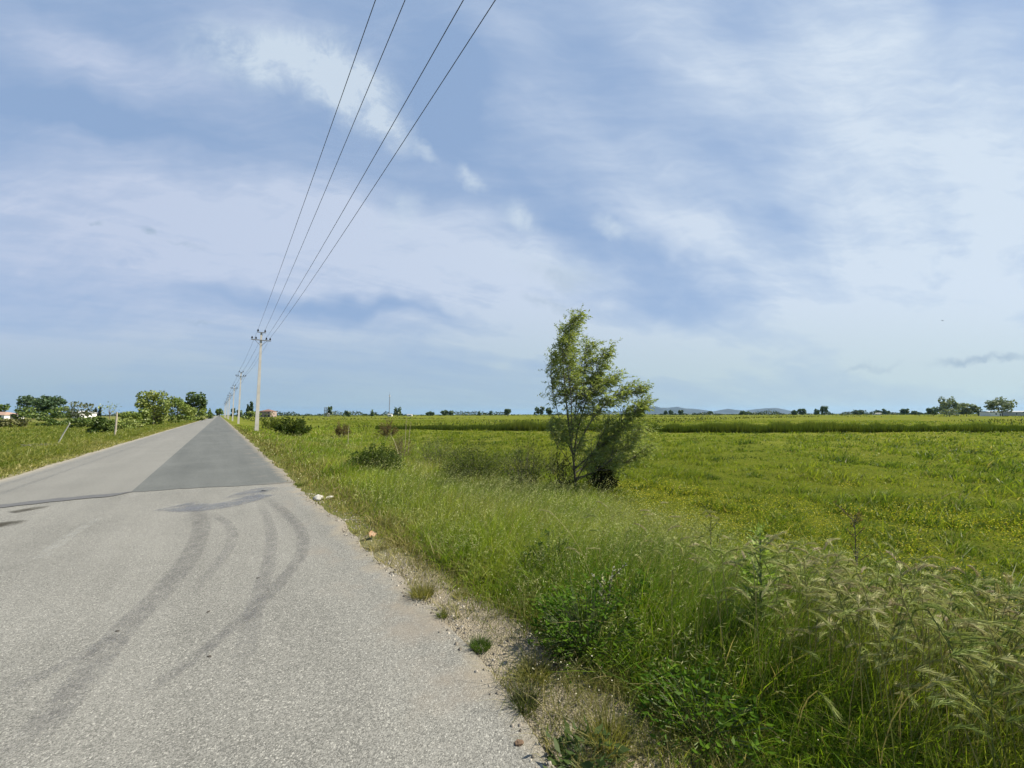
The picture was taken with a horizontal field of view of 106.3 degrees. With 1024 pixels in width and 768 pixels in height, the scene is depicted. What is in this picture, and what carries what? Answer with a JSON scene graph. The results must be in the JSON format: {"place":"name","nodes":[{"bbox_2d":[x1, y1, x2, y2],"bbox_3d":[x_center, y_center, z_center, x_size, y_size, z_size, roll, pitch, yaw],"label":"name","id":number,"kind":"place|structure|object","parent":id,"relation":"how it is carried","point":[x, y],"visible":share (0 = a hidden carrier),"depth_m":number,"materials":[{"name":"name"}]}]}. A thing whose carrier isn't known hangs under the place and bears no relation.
{"place":"outdoors","nodes":[
{"label":"outdoors","id":0,"kind":"place"},
{"bbox_2d":[67,411,96,418],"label":"white house","id":1,"kind":"structure","parent":0,"point":[94,414],"depth_m":174.78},
{"bbox_2d":[0,474,555,767],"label":"asphalt road","id":2,"kind":"structure","parent":0,"point":[321,643],"depth_m":2.63,"materials":[{"name":"asphalt"}]},
{"bbox_2d":[0,521,17,525],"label":"oil stain","id":3,"kind":"object","parent":2,"relation":"on","point":[3,523],"visible":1,"depth_m":5.72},
{"bbox_2d":[12,507,41,511],"bbox_3d":[-8.237,2.132,6.566,0.314,0.001,0.550,-1,-5,9],"label":"oil stain","id":4,"kind":"object","parent":2,"relation":"on","point":[24,509],"visible":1,"depth_m":6.51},
{"bbox_2d":[0,491,131,507],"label":"tar joint","id":5,"kind":"object","parent":2,"relation":"on","point":[55,499],"visible":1,"depth_m":7.28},
{"bbox_2d":[172,495,265,510],"bbox_3d":[-5.304,2.164,7.021,1.104,0.001,1.563,-1,-5,14],"label":"sealant stain","id":6,"kind":"object","parent":2,"relation":"on","point":[191,508],"visible":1,"depth_m":6.78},
{"bbox_2d":[514,739,523,745],"bbox_3d":[0.035,1.746,1.872,0.048,0.017,0.032,1,-5,-16],"label":"stone","id":7,"kind":"object","parent":2,"relation":"on","point":[518,742],"visible":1,"depth_m":1.86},
{"bbox_2d":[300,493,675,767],"bbox_3d":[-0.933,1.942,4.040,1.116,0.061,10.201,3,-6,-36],"label":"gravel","id":8,"kind":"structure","parent":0,"point":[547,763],"depth_m":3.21,"materials":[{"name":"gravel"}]},
{"bbox_2d":[0,414,1023,767],"bbox_3d":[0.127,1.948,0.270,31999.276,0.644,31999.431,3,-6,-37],"label":"ground","id":9,"kind":"structure","parent":0,"point":[488,656],"depth_m":9.64,"materials":[{"name":"plant"}]},
{"bbox_2d":[0,404,10,411],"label":"broad tree","id":10,"kind":"object","parent":9,"relation":"on","point":[4,407],"visible":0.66,"depth_m":214.82,"materials":[{"name":"green plant"}]},
{"bbox_2d":[0,412,23,418],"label":"house","id":11,"kind":"structure","parent":9,"relation":"on","point":[3,415],"depth_m":197.19,"materials":[{"name":"orange tile"}]},
{"bbox_2d":[0,418,31,426],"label":"hedge bush","id":12,"kind":"object","parent":9,"relation":"on","point":[16,422],"visible":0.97,"depth_m":59.62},
{"bbox_2d":[11,409,23,418],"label":"bush","id":13,"kind":"object","parent":9,"relation":"on","point":[14,416],"visible":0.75,"depth_m":198.96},
{"bbox_2d":[15,395,58,418],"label":"broad tree","id":14,"kind":"object","parent":9,"relation":"on","point":[28,401],"visible":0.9,"depth_m":187.76,"materials":[{"name":"green plant"}]},
{"bbox_2d":[17,407,63,418],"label":"bush","id":15,"kind":"object","parent":9,"relation":"on","point":[27,413],"visible":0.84,"depth_m":176.85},
{"bbox_2d":[36,394,66,413],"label":"broad tree","id":16,"kind":"object","parent":9,"relation":"on","point":[60,401],"visible":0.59,"depth_m":193.54,"materials":[{"name":"green plant"}]},
{"bbox_2d":[35,417,70,426],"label":"hedge bush","id":17,"kind":"object","parent":9,"relation":"on","point":[52,421],"visible":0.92,"depth_m":65.04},
{"bbox_2d":[51,406,70,418],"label":"bush","id":18,"kind":"object","parent":9,"relation":"on","point":[59,410],"visible":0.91,"depth_m":168.65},
{"bbox_2d":[63,416,92,427],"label":"hedge bush","id":19,"kind":"object","parent":9,"relation":"on","point":[83,420],"visible":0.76,"depth_m":56.89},
{"bbox_2d":[65,401,94,417],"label":"blossom tree","id":20,"kind":"object","parent":9,"relation":"on","point":[79,413],"visible":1,"depth_m":149.19,"materials":[{"name":"green plant"}]},
{"bbox_2d":[97,407,101,416],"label":"cypress","id":21,"kind":"object","parent":9,"relation":"on","point":[99,411],"visible":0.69,"depth_m":199.49,"materials":[{"name":"green plant"}]},
{"bbox_2d":[0,420,199,478],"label":"roadside grass","id":22,"kind":"structure","parent":9,"relation":"on","point":[14,453],"depth_m":23.94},
{"bbox_2d":[85,415,117,433],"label":"hedge bush","id":23,"kind":"object","parent":9,"relation":"on","point":[98,423],"visible":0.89,"depth_m":39.50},
{"bbox_2d":[0,415,218,503],"bbox_3d":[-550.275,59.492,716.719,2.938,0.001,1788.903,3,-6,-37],"label":"resurfaced lane","id":24,"kind":"structure","parent":9,"relation":"on","point":[127,466],"depth_m":10.93,"materials":[{"name":"asphalt"}]},
{"bbox_2d":[98,404,121,418],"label":"sparse tree","id":25,"kind":"object","parent":9,"relation":"on","point":[108,409],"visible":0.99,"depth_m":129.43,"materials":[{"name":"green plant"}]},
{"bbox_2d":[114,412,117,434],"bbox_3d":[-30.796,3.233,29.846,0.135,2.108,0.124,3,-6,-37],"label":"fence post","id":26,"kind":"object","parent":9,"relation":"on","point":[115,429],"visible":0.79,"depth_m":29.84,"materials":[{"name":"concrete"}]},
{"bbox_2d":[102,417,144,429],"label":"hedge bush","id":27,"kind":"object","parent":9,"relation":"on","point":[131,423],"visible":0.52,"depth_m":47.89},
{"bbox_2d":[118,408,154,425],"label":"hedge bush","id":28,"kind":"object","parent":9,"relation":"on","point":[142,417],"visible":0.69,"depth_m":61.54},
{"bbox_2d":[134,390,171,424],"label":"leafy shrub","id":29,"kind":"object","parent":9,"relation":"on","point":[158,410],"visible":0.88,"depth_m":71.31,"materials":[{"name":"green plant"}]},
{"bbox_2d":[162,396,196,422],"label":"leafy shrub","id":30,"kind":"object","parent":9,"relation":"on","point":[184,411],"visible":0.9,"depth_m":79.25,"materials":[{"name":"green plant"}]},
{"bbox_2d":[179,392,207,415],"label":"broad tree","id":31,"kind":"object","parent":9,"relation":"on","point":[197,400],"visible":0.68,"depth_m":119.08,"materials":[{"name":"green plant"}]},
{"bbox_2d":[184,407,207,419],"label":"bush","id":32,"kind":"object","parent":9,"relation":"on","point":[201,413],"visible":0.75,"depth_m":111.49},
{"bbox_2d":[205,408,213,418],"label":"bush","id":33,"kind":"object","parent":9,"relation":"on","point":[209,416],"visible":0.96,"depth_m":169.35,"materials":[{"name":"green plant"}]},
{"bbox_2d":[132,416,294,491],"bbox_3d":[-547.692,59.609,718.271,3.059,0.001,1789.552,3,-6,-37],"label":"dark asphalt lane","id":34,"kind":"structure","parent":9,"relation":"on","point":[218,451],"depth_m":12.14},
{"bbox_2d":[215,408,223,415],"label":"broad tree","id":35,"kind":"object","parent":9,"relation":"on","point":[219,411],"visible":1,"depth_m":328.38,"materials":[{"name":"green plant"}]},
{"bbox_2d":[231,386,237,420],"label":"power pole","id":36,"kind":"object","parent":9,"relation":"on","point":[234,388],"visible":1,"depth_m":107.94,"materials":[{"name":"concrete"}]},
{"bbox_2d":[236,371,245,423],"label":"power pole","id":37,"kind":"object","parent":9,"relation":"on","point":[238,420],"visible":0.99,"depth_m":73.75,"materials":[{"name":"concrete"}]},
{"bbox_2d":[248,401,253,416],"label":"poplar","id":38,"kind":"object","parent":9,"relation":"on","point":[251,407],"visible":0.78,"depth_m":318.96,"materials":[{"name":"green plant"}]},
{"bbox_2d":[241,410,261,418],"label":"bush","id":39,"kind":"object","parent":9,"relation":"on","point":[251,412],"visible":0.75,"depth_m":208.31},
{"bbox_2d":[251,329,270,430],"bbox_3d":[-25.134,-0.257,38.151,1.700,10.440,0.366,3,-6,-37],"label":"power pole","id":40,"kind":"object","parent":9,"relation":"on","point":[258,395],"visible":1,"depth_m":38.06,"materials":[{"name":"concrete"}]},
{"bbox_2d":[224,0,375,403],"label":"overhead wire","id":41,"kind":"object","parent":40,"relation":"attached to","point":[326,139],"visible":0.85,"depth_m":10.88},
{"bbox_2d":[229,0,404,396],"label":"overhead wire","id":42,"kind":"object","parent":40,"relation":"attached to","point":[343,146],"visible":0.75,"depth_m":11.07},
{"bbox_2d":[228,0,463,400],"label":"overhead wire","id":43,"kind":"object","parent":40,"relation":"attached to","point":[384,138],"visible":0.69,"depth_m":9.62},
{"bbox_2d":[228,0,495,401],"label":"overhead wire","id":44,"kind":"object","parent":40,"relation":"attached to","point":[403,141],"visible":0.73,"depth_m":9.65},
{"bbox_2d":[259,409,276,416],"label":"farmhouse","id":45,"kind":"object","parent":9,"relation":"on","point":[267,411],"visible":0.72,"depth_m":354.64,"materials":[{"name":"ceramic"}]},
{"bbox_2d":[260,412,280,428],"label":"bush","id":46,"kind":"object","parent":9,"relation":"on","point":[273,422],"visible":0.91,"depth_m":51.65,"materials":[{"name":"green plant"}]},
{"bbox_2d":[271,415,312,435],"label":"bush","id":47,"kind":"object","parent":9,"relation":"on","point":[297,427],"visible":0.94,"depth_m":35.22,"materials":[{"name":"green plant"}]},
{"bbox_2d":[295,481,307,486],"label":"grass tuft","id":48,"kind":"object","parent":9,"relation":"on","point":[304,484],"visible":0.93,"depth_m":8.76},
{"bbox_2d":[313,494,322,500],"bbox_3d":[-3.706,2.168,7.346,0.186,0.094,0.299,2,-5,-29],"label":"stone","id":49,"kind":"object","parent":9,"relation":"on","point":[317,496],"visible":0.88,"depth_m":7.27,"materials":[{"name":"stone"}]},
{"bbox_2d":[327,406,332,416],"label":"broad tree","id":50,"kind":"object","parent":9,"relation":"on","point":[329,409],"visible":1,"depth_m":418.56,"materials":[{"name":"green plant"}]},
{"bbox_2d":[334,419,351,435],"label":"dry bush","id":51,"kind":"object","parent":9,"relation":"on","point":[339,432],"visible":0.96,"depth_m":35.53,"materials":[{"name":"brown plant"}]},
{"bbox_2d":[344,410,351,415],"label":"bush","id":52,"kind":"object","parent":9,"relation":"on","point":[346,413],"visible":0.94,"depth_m":496.89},
{"bbox_2d":[342,441,405,470],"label":"shrub","id":53,"kind":"object","parent":9,"relation":"on","point":[375,455],"visible":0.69,"depth_m":11.61,"materials":[{"name":"green plant"}]},
{"bbox_2d":[373,418,399,437],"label":"dry bush","id":54,"kind":"object","parent":9,"relation":"on","point":[385,429],"visible":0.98,"depth_m":33.62,"materials":[{"name":"brown plant"}]},
{"bbox_2d":[394,407,401,415],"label":"broad tree","id":55,"kind":"object","parent":9,"relation":"on","point":[397,412],"visible":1,"depth_m":377.91,"materials":[{"name":"green plant"}]},
{"bbox_2d":[387,432,414,458],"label":"dry bush","id":56,"kind":"object","parent":9,"relation":"on","point":[400,447],"visible":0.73,"depth_m":17.84,"materials":[{"name":"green plant"}]},
{"bbox_2d":[394,576,442,600],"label":"grass tuft","id":57,"kind":"object","parent":9,"relation":"on","point":[415,594],"visible":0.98,"depth_m":3.41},
{"bbox_2d":[425,411,433,415],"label":"bush","id":58,"kind":"object","parent":9,"relation":"on","point":[429,413],"visible":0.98,"depth_m":634.83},
{"bbox_2d":[408,434,462,463],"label":"shrub","id":59,"kind":"object","parent":9,"relation":"on","point":[427,452],"visible":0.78,"depth_m":15.65,"materials":[{"name":"green plant"}]},
{"bbox_2d":[432,607,449,618],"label":"grass tuft","id":60,"kind":"object","parent":9,"relation":"on","point":[444,616],"visible":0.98,"depth_m":3.06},
{"bbox_2d":[440,410,448,415],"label":"broad tree","id":61,"kind":"object","parent":9,"relation":"on","point":[445,412],"visible":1,"depth_m":594.92,"materials":[{"name":"green plant"}]},
{"bbox_2d":[450,588,474,599],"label":"grass tuft","id":62,"kind":"object","parent":9,"relation":"on","point":[454,596],"visible":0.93,"depth_m":3.39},
{"bbox_2d":[436,433,510,482],"bbox_3d":[-1.125,2.269,11.846,2.572,1.632,2.400,3,-6,-37],"label":"shrub","id":63,"kind":"object","parent":9,"relation":"on","point":[486,464],"visible":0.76,"depth_m":11.62,"materials":[{"name":"green plant"}]},
{"bbox_2d":[463,632,494,653],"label":"grass tuft","id":64,"kind":"object","parent":9,"relation":"on","point":[485,645],"visible":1,"depth_m":2.66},
{"bbox_2d":[504,409,510,414],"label":"broad tree","id":65,"kind":"object","parent":9,"relation":"on","point":[507,411],"visible":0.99,"depth_m":457.62,"materials":[{"name":"green plant"}]},
{"bbox_2d":[40,409,976,415],"bbox_3d":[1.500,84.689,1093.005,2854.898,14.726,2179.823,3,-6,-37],"label":"hedgerow","id":66,"kind":"object","parent":9,"relation":"on","point":[561,413],"visible":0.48,"depth_m":725.60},
{"bbox_2d":[488,431,556,488],"bbox_3d":[0.350,2.162,10.832,2.053,1.672,2.087,3,-6,-37],"label":"shrub","id":67,"kind":"object","parent":9,"relation":"on","point":[527,466],"visible":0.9,"depth_m":10.82,"materials":[{"name":"green plant"}]},
{"bbox_2d":[494,674,555,718],"bbox_3d":[0.097,1.742,2.133,0.408,0.107,0.349,3,-6,-37],"label":"grass tuft","id":68,"kind":"object","parent":9,"relation":"on","point":[519,704],"visible":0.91,"depth_m":2.14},
{"bbox_2d":[503,644,563,688],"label":"grass tuft","id":69,"kind":"object","parent":9,"relation":"on","point":[535,668],"visible":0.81,"depth_m":2.36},
{"bbox_2d":[539,406,544,415],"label":"broad tree","id":70,"kind":"object","parent":9,"relation":"on","point":[541,410],"visible":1,"depth_m":478.02,"materials":[{"name":"green plant"}]},
{"bbox_2d":[545,407,551,413],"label":"broad tree","id":71,"kind":"object","parent":9,"relation":"on","point":[548,410],"visible":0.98,"depth_m":487.05,"materials":[{"name":"green plant"}]},
{"bbox_2d":[519,522,578,577],"bbox_3d":[0.405,1.696,3.805,0.682,0.650,0.695,3,-6,-37],"label":"leafy weed","id":72,"kind":"object","parent":9,"relation":"on","point":[548,536],"visible":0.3,"depth_m":3.79,"materials":[{"name":"green plant"}]},
{"bbox_2d":[543,657,557,672],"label":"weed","id":73,"kind":"object","parent":9,"relation":"on","point":[553,665],"visible":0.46,"depth_m":2.42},
{"bbox_2d":[540,447,565,473],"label":"shrub","id":74,"kind":"object","parent":9,"relation":"on","point":[551,461],"visible":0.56,"depth_m":13.87,"materials":[{"name":"green plant"}]},
{"bbox_2d":[546,446,576,490],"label":"bramble bush","id":75,"kind":"object","parent":9,"relation":"on","point":[561,468],"visible":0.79,"depth_m":10.24,"materials":[{"name":"green plant"}]},
{"bbox_2d":[298,464,860,741],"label":"white wildflowers","id":76,"kind":"object","parent":9,"relation":"on","point":[576,644],"visible":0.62,"depth_m":2.32,"materials":[{"name":"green plant"}]},
{"bbox_2d":[528,568,648,682],"bbox_3d":[0.521,1.587,2.648,0.789,0.583,0.803,2,-5,-25],"label":"leafy weed","id":77,"kind":"object","parent":9,"relation":"on","point":[590,623],"visible":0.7,"depth_m":2.57,"materials":[{"name":"green plant"}]},
{"bbox_2d":[543,716,635,767],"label":"leafy weed","id":78,"kind":"object","parent":9,"relation":"on","point":[565,757],"visible":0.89,"depth_m":1.79,"materials":[{"name":"green plant"}]},
{"bbox_2d":[537,305,662,485],"bbox_3d":[2.326,0.386,10.539,3.325,5.200,2.281,-1,-5,7],"label":"willow sapling","id":79,"kind":"object","parent":9,"relation":"on","point":[606,448],"visible":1,"depth_m":10.23,"materials":[{"name":"green plant"}]},
{"bbox_2d":[586,461,620,493],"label":"bramble bush","id":80,"kind":"object","parent":9,"relation":"on","point":[602,479],"visible":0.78,"depth_m":9.97,"materials":[{"name":"green plant"}]},
{"bbox_2d":[591,562,627,618],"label":"weed stalk","id":81,"kind":"object","parent":9,"relation":"on","point":[610,579],"visible":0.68,"depth_m":2.80,"materials":[{"name":"green plant"}]},
{"bbox_2d":[559,680,670,767],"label":"grass tuft","id":82,"kind":"object","parent":9,"relation":"on","point":[618,730],"visible":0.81,"depth_m":1.89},
{"bbox_2d":[584,559,669,622],"bbox_3d":[0.928,1.674,2.958,0.754,0.584,0.745,3,-6,-37],"label":"leafy weed","id":83,"kind":"object","parent":9,"relation":"on","point":[641,581],"visible":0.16,"depth_m":2.91,"materials":[{"name":"green plant"}]},
{"bbox_2d":[240,415,1023,427],"bbox_3d":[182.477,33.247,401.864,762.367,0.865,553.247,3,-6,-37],"label":"plain scrub","id":84,"kind":"object","parent":9,"relation":"on","point":[710,418],"visible":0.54,"depth_m":161.81,"materials":[{"name":"green plant"}]},
{"bbox_2d":[292,419,1023,643],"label":"pasture grass","id":85,"kind":"structure","parent":9,"relation":"on","point":[998,476],"depth_m":10.87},
{"bbox_2d":[375,419,1023,432],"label":"reed strip","id":86,"kind":"object","parent":9,"relation":"on","point":[805,426],"visible":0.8,"depth_m":43.73,"materials":[{"name":"green plant"}]},
{"bbox_2d":[700,501,719,545],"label":"weed stalk","id":87,"kind":"object","parent":9,"relation":"on","point":[710,525],"visible":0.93,"depth_m":4.30,"materials":[{"name":"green plant"}]},
{"bbox_2d":[634,647,787,767],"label":"leafy weed","id":88,"kind":"object","parent":9,"relation":"on","point":[720,719],"visible":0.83,"depth_m":1.88,"materials":[{"name":"green plant"}]},
{"bbox_2d":[738,410,750,414],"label":"bush","id":89,"kind":"object","parent":9,"relation":"on","point":[744,412],"visible":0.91,"depth_m":793.97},
{"bbox_2d":[728,523,791,653],"bbox_3d":[1.593,1.397,2.480,0.468,0.990,0.461,-3,-5,31],"label":"thistle","id":90,"kind":"object","parent":9,"relation":"on","point":[757,532],"visible":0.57,"depth_m":2.47,"materials":[{"name":"green plant"}]},
{"bbox_2d":[538,501,1023,767],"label":"barley grass","id":91,"kind":"structure","parent":9,"relation":"on","point":[979,634],"depth_m":1.91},
{"bbox_2d":[560,476,1023,630],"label":"yellow wildflowers","id":92,"kind":"object","parent":9,"relation":"on","point":[829,525],"visible":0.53,"depth_m":6.83,"materials":[{"name":"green plant"}]},
{"bbox_2d":[796,408,807,414],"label":"broad tree","id":93,"kind":"object","parent":9,"relation":"on","point":[802,411],"visible":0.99,"depth_m":596.44,"materials":[{"name":"green plant"}]},
{"bbox_2d":[819,406,828,413],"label":"broad tree","id":94,"kind":"object","parent":9,"relation":"on","point":[823,409],"visible":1,"depth_m":557.64,"materials":[{"name":"green plant"}]},
{"bbox_2d":[833,500,868,586],"bbox_3d":[3.167,1.670,3.513,0.198,1.165,0.235,1,-5,-14],"label":"weed stalk","id":95,"kind":"object","parent":9,"relation":"on","point":[855,520],"visible":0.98,"depth_m":3.52,"materials":[{"name":"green plant"}]},
{"bbox_2d":[882,408,889,414],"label":"broad tree","id":96,"kind":"object","parent":9,"relation":"on","point":[884,411],"visible":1,"depth_m":617.98,"materials":[{"name":"green plant"}]},
{"bbox_2d":[899,408,909,413],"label":"broad tree","id":97,"kind":"object","parent":9,"relation":"on","point":[904,411],"visible":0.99,"depth_m":596.41,"materials":[{"name":"green plant"}]},
{"bbox_2d":[910,410,920,414],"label":"bush","id":98,"kind":"object","parent":9,"relation":"on","point":[914,412],"visible":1,"depth_m":597.06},
{"bbox_2d":[926,406,937,414],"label":"broad tree","id":99,"kind":"object","parent":9,"relation":"on","point":[933,410],"visible":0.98,"depth_m":328.27,"materials":[{"name":"green plant"}]},
{"bbox_2d":[915,557,956,610],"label":"weed stalk","id":100,"kind":"object","parent":9,"relation":"on","point":[928,578],"visible":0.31,"depth_m":3.00,"materials":[{"name":"green plant"}]},
{"bbox_2d":[939,408,959,416],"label":"bush","id":101,"kind":"object","parent":9,"relation":"on","point":[952,411],"visible":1,"depth_m":248.02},
{"bbox_2d":[938,396,961,416],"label":"broad tree","id":102,"kind":"object","parent":9,"relation":"on","point":[949,403],"visible":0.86,"depth_m":257.65,"materials":[{"name":"green plant"}]},
{"bbox_2d":[957,403,978,415],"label":"broad tree","id":103,"kind":"object","parent":9,"relation":"on","point":[965,408],"visible":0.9,"depth_m":272.00,"materials":[{"name":"green plant"}]},
{"bbox_2d":[979,411,1001,415],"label":"white shed","id":104,"kind":"structure","parent":9,"relation":"on","point":[988,413],"depth_m":296.77,"materials":[{"name":"grey concrete"}]},
{"bbox_2d":[983,396,1017,415],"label":"broad tree","id":105,"kind":"object","parent":9,"relation":"on","point":[1004,404],"visible":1,"depth_m":264.00,"materials":[{"name":"green plant"}]},
{"bbox_2d":[1002,411,1023,415],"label":"long shed","id":106,"kind":"structure","parent":9,"relation":"on","point":[1016,413],"depth_m":324.54,"materials":[{"name":"grey concrete"}]},
{"bbox_2d":[0,0,1023,414],"label":"sky","id":107,"kind":"structure","parent":0,"point":[782,204],"materials":[{"name":"blue"}]},
{"bbox_2d":[235,427,1013,767],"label":"shoulder grass","id":108,"kind":"structure","parent":0,"point":[529,619],"depth_m":2.28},
{"bbox_2d":[233,424,1023,767],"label":"tall verge grass","id":109,"kind":"structure","parent":0,"point":[827,734],"depth_m":2.45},
{"bbox_2d":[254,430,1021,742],"bbox_3d":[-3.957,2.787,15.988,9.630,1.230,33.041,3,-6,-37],"label":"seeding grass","id":110,"kind":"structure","parent":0,"point":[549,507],"depth_m":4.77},
{"bbox_2d":[576,406,831,413],"bbox_3d":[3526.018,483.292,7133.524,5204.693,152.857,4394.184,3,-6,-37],"label":"hills","id":111,"kind":"structure","parent":0,"point":[658,410],"depth_m":6891.74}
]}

